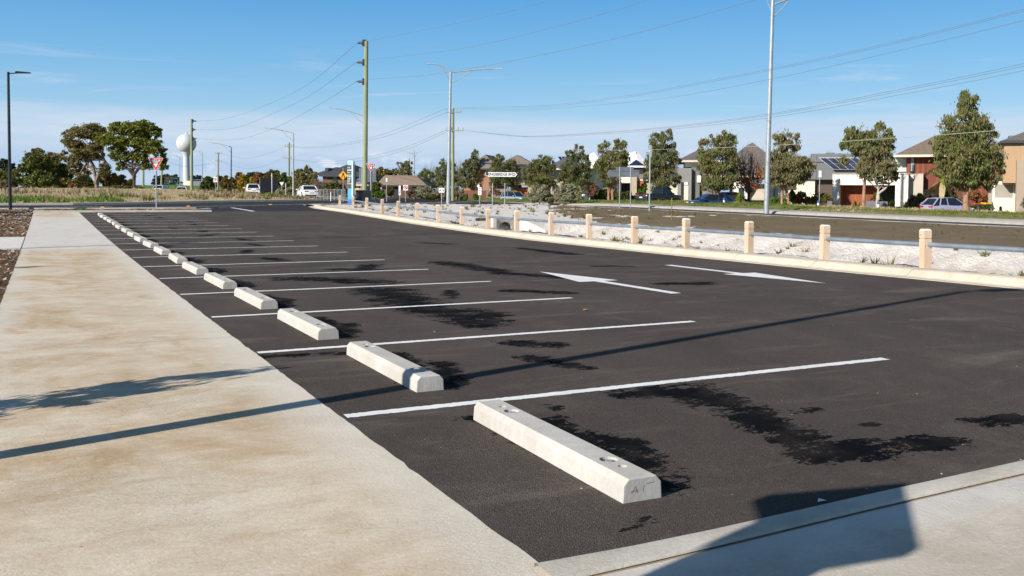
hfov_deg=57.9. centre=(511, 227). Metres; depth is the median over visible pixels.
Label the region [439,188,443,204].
road sign
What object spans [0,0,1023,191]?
sky
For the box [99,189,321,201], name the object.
green weeds
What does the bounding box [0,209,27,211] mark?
mulch bed
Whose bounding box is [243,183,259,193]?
parked car
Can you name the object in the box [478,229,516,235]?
kerb
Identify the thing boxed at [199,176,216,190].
shrub
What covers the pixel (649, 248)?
kerb
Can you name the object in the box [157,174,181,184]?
tree
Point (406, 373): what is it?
wheel stop
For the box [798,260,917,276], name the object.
kerb
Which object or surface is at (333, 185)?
shrub
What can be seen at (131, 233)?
wheel stop
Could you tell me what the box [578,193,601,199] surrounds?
parked car
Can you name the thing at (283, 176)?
tree
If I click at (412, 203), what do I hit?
kerb
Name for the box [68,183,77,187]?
shrub
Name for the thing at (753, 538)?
apron joint
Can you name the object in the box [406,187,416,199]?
shrub
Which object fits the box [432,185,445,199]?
shrub
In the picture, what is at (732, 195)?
parked car
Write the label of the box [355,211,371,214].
kerb
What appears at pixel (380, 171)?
tree
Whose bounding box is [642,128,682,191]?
eucalyptus tree
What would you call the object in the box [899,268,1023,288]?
kerb
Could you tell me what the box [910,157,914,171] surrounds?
window
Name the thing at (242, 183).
autumn tree
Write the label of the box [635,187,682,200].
parked car
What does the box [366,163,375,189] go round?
give way sign
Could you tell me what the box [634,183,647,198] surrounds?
shrub
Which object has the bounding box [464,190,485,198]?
paling fence
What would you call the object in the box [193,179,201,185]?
shed
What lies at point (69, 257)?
footpath
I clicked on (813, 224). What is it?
weeds
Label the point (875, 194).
cycad
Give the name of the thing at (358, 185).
cream house
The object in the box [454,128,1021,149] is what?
overhead wire
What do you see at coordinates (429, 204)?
sandy ground
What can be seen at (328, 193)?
guard rail
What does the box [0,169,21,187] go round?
tree
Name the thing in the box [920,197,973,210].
parked car
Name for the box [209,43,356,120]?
overhead wire
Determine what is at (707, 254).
kerb
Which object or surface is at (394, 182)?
tan roof house
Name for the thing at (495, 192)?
shrub
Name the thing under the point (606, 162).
eucalyptus tree
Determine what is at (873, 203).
garden wall
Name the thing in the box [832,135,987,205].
cream house
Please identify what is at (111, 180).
shrub
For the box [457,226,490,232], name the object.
kerb
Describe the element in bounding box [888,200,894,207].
strap leaf plant
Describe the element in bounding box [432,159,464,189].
eucalyptus tree
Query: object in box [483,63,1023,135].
overhead wire
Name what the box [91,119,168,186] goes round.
eucalyptus tree
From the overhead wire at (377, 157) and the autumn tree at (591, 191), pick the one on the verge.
the autumn tree at (591, 191)
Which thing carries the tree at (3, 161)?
on the field
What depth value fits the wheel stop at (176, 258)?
21.01 m
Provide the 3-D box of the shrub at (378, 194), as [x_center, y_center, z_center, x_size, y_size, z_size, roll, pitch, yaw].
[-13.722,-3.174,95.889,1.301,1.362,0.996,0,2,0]
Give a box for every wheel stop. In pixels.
[115,225,124,228]
[121,228,131,232]
[127,231,139,236]
[134,236,147,241]
[143,240,158,247]
[153,246,170,254]
[168,253,187,263]
[182,261,208,274]
[204,272,236,288]
[234,287,277,309]
[277,308,338,339]
[347,341,443,391]
[473,400,660,503]
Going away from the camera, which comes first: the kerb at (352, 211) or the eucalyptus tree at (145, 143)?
the kerb at (352, 211)
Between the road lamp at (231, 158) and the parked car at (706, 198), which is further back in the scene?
the road lamp at (231, 158)
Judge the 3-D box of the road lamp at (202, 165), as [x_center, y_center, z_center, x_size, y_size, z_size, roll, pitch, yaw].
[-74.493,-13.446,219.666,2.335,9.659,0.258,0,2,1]
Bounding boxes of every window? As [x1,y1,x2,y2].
[738,187,744,195]
[774,186,780,198]
[894,157,906,171]
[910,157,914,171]
[923,189,935,195]
[994,184,1013,197]
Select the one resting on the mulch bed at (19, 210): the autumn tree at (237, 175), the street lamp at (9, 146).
the street lamp at (9, 146)
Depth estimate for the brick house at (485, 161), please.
140.04 m
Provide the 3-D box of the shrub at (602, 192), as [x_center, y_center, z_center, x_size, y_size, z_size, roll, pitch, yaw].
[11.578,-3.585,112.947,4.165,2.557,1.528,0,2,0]
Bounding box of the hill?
[99,185,234,190]
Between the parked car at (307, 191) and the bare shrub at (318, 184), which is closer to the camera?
the parked car at (307, 191)
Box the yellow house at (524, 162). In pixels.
[502,155,531,196]
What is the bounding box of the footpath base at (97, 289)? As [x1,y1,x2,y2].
[1,248,222,351]
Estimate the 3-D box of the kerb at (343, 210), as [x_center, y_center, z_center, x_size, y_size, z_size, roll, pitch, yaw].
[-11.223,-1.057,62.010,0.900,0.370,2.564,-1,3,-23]
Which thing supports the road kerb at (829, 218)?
on the road at (820, 216)
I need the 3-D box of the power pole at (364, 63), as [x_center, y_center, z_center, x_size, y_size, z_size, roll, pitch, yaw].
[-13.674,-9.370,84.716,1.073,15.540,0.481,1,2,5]
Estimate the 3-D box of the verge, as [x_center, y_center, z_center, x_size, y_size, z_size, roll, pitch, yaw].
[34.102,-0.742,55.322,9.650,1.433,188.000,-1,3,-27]
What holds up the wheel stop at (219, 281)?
on the car park
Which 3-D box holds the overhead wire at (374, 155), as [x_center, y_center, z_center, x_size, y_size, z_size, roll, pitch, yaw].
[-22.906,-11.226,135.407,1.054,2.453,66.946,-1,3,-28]
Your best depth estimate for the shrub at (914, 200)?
78.77 m
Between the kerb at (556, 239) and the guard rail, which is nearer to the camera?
the kerb at (556, 239)
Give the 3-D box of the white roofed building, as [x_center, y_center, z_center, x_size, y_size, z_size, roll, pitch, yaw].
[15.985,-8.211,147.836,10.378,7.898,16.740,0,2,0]
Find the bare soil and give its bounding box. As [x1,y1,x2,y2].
[552,205,1023,246]
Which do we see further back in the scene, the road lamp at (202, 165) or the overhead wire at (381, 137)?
the road lamp at (202, 165)
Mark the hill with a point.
(172, 187)
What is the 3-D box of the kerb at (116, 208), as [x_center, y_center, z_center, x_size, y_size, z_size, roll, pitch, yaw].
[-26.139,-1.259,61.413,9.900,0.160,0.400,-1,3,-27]
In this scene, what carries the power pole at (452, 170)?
on the cross road at (260, 206)
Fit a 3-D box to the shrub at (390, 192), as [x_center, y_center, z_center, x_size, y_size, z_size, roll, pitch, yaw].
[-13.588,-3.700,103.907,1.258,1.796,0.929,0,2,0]
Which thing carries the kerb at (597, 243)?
on the kerb base
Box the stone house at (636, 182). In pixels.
[603,160,652,195]
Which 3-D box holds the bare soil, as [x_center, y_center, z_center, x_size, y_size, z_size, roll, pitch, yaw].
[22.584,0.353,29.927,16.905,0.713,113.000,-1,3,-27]
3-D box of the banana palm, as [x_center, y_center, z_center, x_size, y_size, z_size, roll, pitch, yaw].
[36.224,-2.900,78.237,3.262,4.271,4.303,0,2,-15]
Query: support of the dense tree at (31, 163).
on the field
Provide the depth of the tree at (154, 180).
358.75 m
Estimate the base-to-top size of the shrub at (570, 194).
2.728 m
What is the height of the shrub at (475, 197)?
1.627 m
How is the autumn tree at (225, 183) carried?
on the field
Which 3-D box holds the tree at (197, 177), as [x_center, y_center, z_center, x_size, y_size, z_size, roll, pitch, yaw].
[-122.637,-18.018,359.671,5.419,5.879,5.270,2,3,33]
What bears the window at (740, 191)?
in the tiled roof house at (756, 196)
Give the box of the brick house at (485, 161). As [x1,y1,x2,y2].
[464,154,511,197]
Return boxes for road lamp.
[199,151,202,180]
[209,142,231,191]
[265,127,293,196]
[412,151,421,174]
[427,63,501,203]
[764,0,788,213]
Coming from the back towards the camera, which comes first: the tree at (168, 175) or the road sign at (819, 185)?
the tree at (168, 175)
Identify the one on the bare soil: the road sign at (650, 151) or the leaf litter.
the road sign at (650, 151)
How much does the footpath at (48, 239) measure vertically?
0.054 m
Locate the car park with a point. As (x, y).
(711, 393)
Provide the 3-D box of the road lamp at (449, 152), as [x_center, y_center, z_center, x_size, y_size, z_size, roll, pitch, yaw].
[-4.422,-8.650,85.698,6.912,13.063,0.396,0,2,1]
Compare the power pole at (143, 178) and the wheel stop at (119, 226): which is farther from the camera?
the power pole at (143, 178)
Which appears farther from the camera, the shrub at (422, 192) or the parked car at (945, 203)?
the shrub at (422, 192)
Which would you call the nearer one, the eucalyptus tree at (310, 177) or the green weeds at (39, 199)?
the green weeds at (39, 199)
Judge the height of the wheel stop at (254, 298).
0.125 m
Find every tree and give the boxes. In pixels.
[0,158,16,170]
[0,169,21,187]
[1,179,7,189]
[14,150,60,187]
[30,148,62,161]
[51,159,73,183]
[59,122,111,187]
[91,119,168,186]
[151,175,164,184]
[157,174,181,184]
[193,175,203,179]
[220,175,232,190]
[229,177,236,188]
[235,172,243,191]
[237,174,247,190]
[252,172,260,191]
[263,169,279,191]
[277,172,289,191]
[288,168,305,187]
[294,164,320,192]
[376,166,397,181]
[395,158,414,174]
[417,168,437,192]
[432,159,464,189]
[454,157,461,186]
[458,149,480,189]
[488,153,519,188]
[519,154,557,189]
[556,143,592,190]
[582,180,599,198]
[591,137,630,199]
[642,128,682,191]
[695,128,740,194]
[731,137,764,202]
[762,129,816,203]
[839,121,896,206]
[853,142,900,207]
[928,88,1008,210]
[948,184,972,203]
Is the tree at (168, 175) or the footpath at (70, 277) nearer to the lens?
the footpath at (70, 277)
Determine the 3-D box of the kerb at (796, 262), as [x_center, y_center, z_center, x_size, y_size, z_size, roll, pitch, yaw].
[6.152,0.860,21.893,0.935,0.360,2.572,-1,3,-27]
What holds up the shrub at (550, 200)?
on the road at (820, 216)
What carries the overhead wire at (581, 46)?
attached to the power pole at (364, 63)
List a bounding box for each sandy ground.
[302,204,534,204]
[305,204,1023,275]
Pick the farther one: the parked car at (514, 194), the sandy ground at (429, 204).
the parked car at (514, 194)
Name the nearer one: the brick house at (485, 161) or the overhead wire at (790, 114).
the overhead wire at (790, 114)
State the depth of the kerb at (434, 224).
42.80 m
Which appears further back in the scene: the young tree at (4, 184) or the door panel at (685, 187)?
the door panel at (685, 187)
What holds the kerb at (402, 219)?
on the kerb base
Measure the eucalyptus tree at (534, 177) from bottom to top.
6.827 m
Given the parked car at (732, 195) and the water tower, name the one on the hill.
the water tower
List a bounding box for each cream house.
[354,178,369,196]
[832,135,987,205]
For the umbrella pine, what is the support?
on the hill
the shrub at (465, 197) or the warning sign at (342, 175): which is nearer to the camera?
the warning sign at (342, 175)
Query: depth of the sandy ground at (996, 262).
35.24 m
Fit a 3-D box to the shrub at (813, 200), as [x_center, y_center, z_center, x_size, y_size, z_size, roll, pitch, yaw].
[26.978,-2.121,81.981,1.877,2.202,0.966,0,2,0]
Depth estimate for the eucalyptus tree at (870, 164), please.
71.08 m
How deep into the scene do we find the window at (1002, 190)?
77.18 m
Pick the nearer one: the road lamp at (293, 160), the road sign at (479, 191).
the road sign at (479, 191)
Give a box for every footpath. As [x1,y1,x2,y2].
[0,287,232,351]
[0,337,551,575]
[5,263,166,292]
[15,248,135,265]
[21,229,117,249]
[28,217,95,228]
[32,212,82,216]
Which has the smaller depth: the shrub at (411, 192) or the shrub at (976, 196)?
the shrub at (976, 196)
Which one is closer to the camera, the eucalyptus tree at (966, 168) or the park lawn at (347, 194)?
the eucalyptus tree at (966, 168)
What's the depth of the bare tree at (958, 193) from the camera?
78.85 m
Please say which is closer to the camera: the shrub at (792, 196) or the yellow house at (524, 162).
the shrub at (792, 196)
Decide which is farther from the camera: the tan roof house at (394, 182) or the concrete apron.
the tan roof house at (394, 182)
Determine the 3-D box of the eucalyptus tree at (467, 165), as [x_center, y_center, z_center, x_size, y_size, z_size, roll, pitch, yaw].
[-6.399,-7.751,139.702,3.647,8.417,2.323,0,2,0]
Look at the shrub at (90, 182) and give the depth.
143.45 m
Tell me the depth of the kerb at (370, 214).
54.58 m
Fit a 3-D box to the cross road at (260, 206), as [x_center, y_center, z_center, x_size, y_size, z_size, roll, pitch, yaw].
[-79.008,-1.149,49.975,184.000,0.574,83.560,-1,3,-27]
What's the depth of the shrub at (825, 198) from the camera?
80.80 m
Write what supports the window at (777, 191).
in the charcoal house at (828, 166)
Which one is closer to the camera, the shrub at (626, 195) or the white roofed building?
the shrub at (626, 195)
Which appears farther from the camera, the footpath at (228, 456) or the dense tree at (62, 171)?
the dense tree at (62, 171)
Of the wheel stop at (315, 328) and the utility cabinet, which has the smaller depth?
the wheel stop at (315, 328)
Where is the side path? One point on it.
(11, 243)
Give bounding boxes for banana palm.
[923,171,961,200]
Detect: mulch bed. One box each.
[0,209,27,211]
[0,214,32,302]
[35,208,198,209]
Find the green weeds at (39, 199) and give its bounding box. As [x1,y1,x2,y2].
[0,192,125,202]
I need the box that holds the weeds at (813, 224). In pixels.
[561,206,1023,244]
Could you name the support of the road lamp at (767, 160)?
on the road at (820, 216)
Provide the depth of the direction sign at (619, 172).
78.87 m
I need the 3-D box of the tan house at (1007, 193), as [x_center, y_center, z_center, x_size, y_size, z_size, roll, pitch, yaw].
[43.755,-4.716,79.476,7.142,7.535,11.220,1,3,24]
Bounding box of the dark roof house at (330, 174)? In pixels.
[317,164,382,197]
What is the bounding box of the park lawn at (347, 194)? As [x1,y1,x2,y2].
[224,189,716,195]
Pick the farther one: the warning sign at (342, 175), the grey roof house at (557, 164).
the grey roof house at (557, 164)
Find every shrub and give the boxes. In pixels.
[22,169,54,187]
[56,177,79,187]
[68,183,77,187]
[79,177,94,187]
[99,170,132,187]
[113,185,142,188]
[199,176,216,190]
[274,187,291,195]
[311,179,329,195]
[320,181,347,195]
[369,181,384,200]
[374,191,385,201]
[385,187,395,199]
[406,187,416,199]
[413,186,433,199]
[425,194,437,199]
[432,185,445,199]
[450,184,464,200]
[462,194,469,200]
[472,193,478,200]
[487,186,501,197]
[526,184,551,203]
[546,198,553,204]
[552,183,584,203]
[590,188,622,199]
[618,191,631,199]
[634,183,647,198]
[769,197,786,203]
[786,189,796,203]
[793,191,809,204]
[807,193,824,204]
[822,193,834,204]
[907,193,924,207]
[944,191,959,199]
[961,189,987,202]
[969,203,991,210]
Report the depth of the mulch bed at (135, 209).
60.93 m
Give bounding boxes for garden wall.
[865,201,887,207]
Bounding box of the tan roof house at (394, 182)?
[379,175,433,198]
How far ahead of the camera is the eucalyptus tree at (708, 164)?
88.04 m
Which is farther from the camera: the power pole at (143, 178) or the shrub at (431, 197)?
the power pole at (143, 178)
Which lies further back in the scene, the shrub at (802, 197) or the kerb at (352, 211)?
the shrub at (802, 197)
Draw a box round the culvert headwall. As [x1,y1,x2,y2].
[475,217,547,232]
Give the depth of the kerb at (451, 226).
40.28 m
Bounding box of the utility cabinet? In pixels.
[355,190,370,202]
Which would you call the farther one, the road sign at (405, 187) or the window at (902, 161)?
the road sign at (405, 187)
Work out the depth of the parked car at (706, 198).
85.34 m
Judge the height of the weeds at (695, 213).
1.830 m
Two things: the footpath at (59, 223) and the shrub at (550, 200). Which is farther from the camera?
the shrub at (550, 200)
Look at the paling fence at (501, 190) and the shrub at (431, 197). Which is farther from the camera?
the paling fence at (501, 190)
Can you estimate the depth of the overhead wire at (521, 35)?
59.81 m
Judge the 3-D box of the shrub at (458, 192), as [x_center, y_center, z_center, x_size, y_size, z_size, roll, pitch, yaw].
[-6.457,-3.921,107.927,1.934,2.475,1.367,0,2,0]
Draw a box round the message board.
[260,178,277,193]
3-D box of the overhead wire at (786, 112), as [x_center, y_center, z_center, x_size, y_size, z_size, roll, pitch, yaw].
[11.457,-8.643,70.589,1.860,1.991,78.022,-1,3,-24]
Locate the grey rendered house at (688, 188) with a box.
[665,151,721,200]
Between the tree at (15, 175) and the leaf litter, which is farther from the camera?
the tree at (15, 175)
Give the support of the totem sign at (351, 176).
on the cross road at (260, 206)
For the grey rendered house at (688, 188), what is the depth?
104.42 m
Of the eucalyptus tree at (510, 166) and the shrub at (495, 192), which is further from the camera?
the eucalyptus tree at (510, 166)
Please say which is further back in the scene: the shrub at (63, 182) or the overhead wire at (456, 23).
the shrub at (63, 182)
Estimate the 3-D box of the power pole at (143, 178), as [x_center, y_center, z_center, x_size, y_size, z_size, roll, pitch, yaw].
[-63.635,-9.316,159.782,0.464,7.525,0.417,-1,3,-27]
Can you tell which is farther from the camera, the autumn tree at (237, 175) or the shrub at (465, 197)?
the autumn tree at (237, 175)
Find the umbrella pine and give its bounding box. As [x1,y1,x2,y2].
[247,172,265,176]
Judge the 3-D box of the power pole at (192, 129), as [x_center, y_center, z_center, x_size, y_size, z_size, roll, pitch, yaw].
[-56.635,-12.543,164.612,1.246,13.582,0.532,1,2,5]
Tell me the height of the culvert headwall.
1.550 m
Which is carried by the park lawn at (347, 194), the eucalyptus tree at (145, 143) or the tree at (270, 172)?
the tree at (270, 172)
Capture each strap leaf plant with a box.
[735,193,743,202]
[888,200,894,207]
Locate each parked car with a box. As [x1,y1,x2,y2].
[153,185,167,188]
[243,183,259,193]
[296,185,318,197]
[500,191,527,199]
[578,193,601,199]
[635,187,682,200]
[686,194,734,202]
[719,192,748,202]
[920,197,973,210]
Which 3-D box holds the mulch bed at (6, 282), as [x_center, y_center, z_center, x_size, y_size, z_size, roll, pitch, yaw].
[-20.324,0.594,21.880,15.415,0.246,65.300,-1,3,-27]
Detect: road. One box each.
[0,198,544,216]
[573,205,1023,226]
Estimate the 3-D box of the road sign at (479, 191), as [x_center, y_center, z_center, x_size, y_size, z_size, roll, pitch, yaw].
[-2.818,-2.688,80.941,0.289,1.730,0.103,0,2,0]
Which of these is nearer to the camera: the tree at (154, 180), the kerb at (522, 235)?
the kerb at (522, 235)
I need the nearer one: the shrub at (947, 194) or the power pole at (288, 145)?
the shrub at (947, 194)
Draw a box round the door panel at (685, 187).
[684,186,687,199]
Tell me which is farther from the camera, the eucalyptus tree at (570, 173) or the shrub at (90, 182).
the shrub at (90, 182)
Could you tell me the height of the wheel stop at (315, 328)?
0.125 m
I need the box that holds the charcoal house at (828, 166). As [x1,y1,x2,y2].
[769,150,859,204]
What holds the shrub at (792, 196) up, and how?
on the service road
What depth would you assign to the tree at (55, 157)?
164.32 m
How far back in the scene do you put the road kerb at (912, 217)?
64.80 m
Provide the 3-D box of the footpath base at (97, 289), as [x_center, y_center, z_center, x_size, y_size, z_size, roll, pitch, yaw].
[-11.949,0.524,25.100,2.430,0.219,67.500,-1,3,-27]
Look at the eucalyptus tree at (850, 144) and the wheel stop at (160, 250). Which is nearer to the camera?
the wheel stop at (160, 250)
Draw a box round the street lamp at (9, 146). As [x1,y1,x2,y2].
[7,71,30,209]
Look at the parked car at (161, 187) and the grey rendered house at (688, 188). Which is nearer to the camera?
the grey rendered house at (688, 188)
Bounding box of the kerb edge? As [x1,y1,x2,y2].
[534,460,1023,575]
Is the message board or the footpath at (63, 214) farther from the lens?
the message board
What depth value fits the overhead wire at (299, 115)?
110.39 m
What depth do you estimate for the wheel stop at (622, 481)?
5.28 m
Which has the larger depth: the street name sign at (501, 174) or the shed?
the shed
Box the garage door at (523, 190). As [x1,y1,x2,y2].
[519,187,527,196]
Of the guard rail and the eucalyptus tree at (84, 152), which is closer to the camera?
the guard rail
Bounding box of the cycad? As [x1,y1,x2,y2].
[868,193,882,200]
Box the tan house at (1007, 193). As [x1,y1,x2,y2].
[986,132,1023,211]
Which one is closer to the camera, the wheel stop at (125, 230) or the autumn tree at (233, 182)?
the wheel stop at (125, 230)
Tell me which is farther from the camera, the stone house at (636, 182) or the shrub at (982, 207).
the stone house at (636, 182)
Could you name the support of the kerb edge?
on the car park
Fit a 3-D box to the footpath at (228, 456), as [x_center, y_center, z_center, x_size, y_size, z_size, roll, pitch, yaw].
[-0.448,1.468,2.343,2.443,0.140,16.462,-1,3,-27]
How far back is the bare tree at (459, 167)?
179.44 m
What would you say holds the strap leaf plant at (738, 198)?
on the verge
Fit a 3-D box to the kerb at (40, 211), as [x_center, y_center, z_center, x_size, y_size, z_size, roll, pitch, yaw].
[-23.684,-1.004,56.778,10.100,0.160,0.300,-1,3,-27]
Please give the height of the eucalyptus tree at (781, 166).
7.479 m
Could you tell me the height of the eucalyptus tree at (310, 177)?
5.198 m
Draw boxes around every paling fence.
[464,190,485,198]
[487,189,510,197]
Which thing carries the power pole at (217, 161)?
on the park lawn at (347, 194)
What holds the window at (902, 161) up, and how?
in the cream house at (915, 168)
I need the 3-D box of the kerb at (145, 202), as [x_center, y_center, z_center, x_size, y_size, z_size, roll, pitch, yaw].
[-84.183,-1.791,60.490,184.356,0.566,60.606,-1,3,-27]
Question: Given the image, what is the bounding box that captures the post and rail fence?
[339,195,1023,268]
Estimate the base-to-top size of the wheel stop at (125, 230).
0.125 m
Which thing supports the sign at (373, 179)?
on the cross road at (260, 206)
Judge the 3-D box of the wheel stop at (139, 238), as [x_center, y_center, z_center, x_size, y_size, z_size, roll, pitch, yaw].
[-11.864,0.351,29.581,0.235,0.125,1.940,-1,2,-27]
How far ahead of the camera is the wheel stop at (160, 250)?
23.65 m
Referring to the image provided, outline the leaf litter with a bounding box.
[322,205,1009,274]
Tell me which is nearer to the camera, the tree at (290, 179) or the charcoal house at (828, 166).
the charcoal house at (828, 166)
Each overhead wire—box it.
[197,63,354,129]
[207,82,354,139]
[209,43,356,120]
[285,132,445,163]
[292,131,442,161]
[296,113,443,147]
[360,0,550,42]
[360,0,646,61]
[362,0,753,80]
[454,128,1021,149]
[458,20,1023,109]
[466,70,1023,136]
[474,66,1022,136]
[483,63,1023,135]
[514,9,1022,106]
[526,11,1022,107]
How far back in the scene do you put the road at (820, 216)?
60.88 m
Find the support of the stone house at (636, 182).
on the front yards
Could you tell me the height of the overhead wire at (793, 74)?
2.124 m
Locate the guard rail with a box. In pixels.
[316,189,344,199]
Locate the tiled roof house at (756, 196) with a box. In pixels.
[721,139,765,202]
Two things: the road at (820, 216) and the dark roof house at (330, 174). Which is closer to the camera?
the road at (820, 216)
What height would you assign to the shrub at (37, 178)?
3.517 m
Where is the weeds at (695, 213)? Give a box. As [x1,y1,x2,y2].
[328,202,1023,275]
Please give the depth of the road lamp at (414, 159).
169.57 m
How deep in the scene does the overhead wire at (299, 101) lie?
108.94 m
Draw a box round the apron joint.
[590,474,1023,575]
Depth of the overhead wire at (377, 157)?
124.94 m
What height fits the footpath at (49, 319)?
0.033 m
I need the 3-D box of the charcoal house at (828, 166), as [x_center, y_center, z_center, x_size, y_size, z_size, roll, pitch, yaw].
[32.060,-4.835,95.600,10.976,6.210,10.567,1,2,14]
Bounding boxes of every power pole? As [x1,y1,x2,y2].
[142,161,143,188]
[190,119,196,189]
[215,152,221,189]
[285,142,292,176]
[357,39,367,203]
[446,108,462,200]
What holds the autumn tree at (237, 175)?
on the field
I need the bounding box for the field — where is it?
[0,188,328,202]
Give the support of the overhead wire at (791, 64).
attached to the power pole at (452, 170)
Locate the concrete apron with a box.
[602,476,1023,575]
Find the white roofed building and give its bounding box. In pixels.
[583,152,645,190]
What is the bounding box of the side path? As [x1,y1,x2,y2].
[0,237,24,249]
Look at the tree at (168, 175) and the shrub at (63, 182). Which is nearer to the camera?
the shrub at (63, 182)
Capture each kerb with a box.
[0,197,393,204]
[33,210,211,212]
[34,207,195,208]
[309,201,493,206]
[329,208,342,210]
[336,209,350,211]
[343,210,358,213]
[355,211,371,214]
[361,213,378,216]
[373,214,392,217]
[379,216,399,219]
[391,217,413,221]
[404,219,428,223]
[417,221,450,226]
[437,223,466,229]
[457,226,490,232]
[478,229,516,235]
[501,232,543,239]
[505,202,1023,224]
[526,235,584,243]
[559,205,1017,226]
[570,239,627,247]
[608,243,683,253]
[665,248,741,259]
[725,253,821,267]
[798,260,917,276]
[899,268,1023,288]
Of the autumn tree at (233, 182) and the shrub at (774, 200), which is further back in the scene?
the autumn tree at (233, 182)
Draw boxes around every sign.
[149,158,162,207]
[164,177,179,188]
[338,168,346,201]
[347,161,355,203]
[359,168,375,201]
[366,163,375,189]
[403,185,407,201]
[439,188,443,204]
[478,187,480,205]
[487,172,516,205]
[607,167,638,207]
[649,145,651,210]
[819,171,820,204]
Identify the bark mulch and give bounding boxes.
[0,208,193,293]
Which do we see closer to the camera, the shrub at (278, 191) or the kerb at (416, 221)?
the kerb at (416, 221)
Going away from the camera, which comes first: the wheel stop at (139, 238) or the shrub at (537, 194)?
the wheel stop at (139, 238)
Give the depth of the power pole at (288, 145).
164.50 m
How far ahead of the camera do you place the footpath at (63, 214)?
51.57 m
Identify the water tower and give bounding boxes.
[176,132,195,184]
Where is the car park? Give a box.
[79,211,1023,561]
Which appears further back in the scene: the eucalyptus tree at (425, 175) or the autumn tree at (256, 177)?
the eucalyptus tree at (425, 175)
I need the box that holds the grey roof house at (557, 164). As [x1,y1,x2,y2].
[531,157,581,198]
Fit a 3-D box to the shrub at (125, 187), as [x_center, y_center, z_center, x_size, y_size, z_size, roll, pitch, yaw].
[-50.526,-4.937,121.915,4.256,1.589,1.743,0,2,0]
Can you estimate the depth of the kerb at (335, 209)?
64.24 m
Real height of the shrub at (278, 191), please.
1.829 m
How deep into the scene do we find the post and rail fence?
24.26 m
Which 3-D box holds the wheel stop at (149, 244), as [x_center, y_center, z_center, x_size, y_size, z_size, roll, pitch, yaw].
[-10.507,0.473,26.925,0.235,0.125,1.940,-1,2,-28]
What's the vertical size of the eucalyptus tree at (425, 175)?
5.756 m
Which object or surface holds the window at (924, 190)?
in the cream house at (915, 168)
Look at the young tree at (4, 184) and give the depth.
91.83 m
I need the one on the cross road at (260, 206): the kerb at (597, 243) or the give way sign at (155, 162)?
the give way sign at (155, 162)
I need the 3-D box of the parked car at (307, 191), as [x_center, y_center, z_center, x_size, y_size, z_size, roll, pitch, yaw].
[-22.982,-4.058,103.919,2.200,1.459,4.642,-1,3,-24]
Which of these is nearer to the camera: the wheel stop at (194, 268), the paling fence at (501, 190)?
the wheel stop at (194, 268)
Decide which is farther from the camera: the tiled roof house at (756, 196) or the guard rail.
the tiled roof house at (756, 196)
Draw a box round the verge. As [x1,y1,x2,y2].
[450,198,1023,218]
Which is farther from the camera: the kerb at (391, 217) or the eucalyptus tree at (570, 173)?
the eucalyptus tree at (570, 173)
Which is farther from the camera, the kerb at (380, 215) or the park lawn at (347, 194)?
the park lawn at (347, 194)
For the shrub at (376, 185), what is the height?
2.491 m
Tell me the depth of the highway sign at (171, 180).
139.75 m

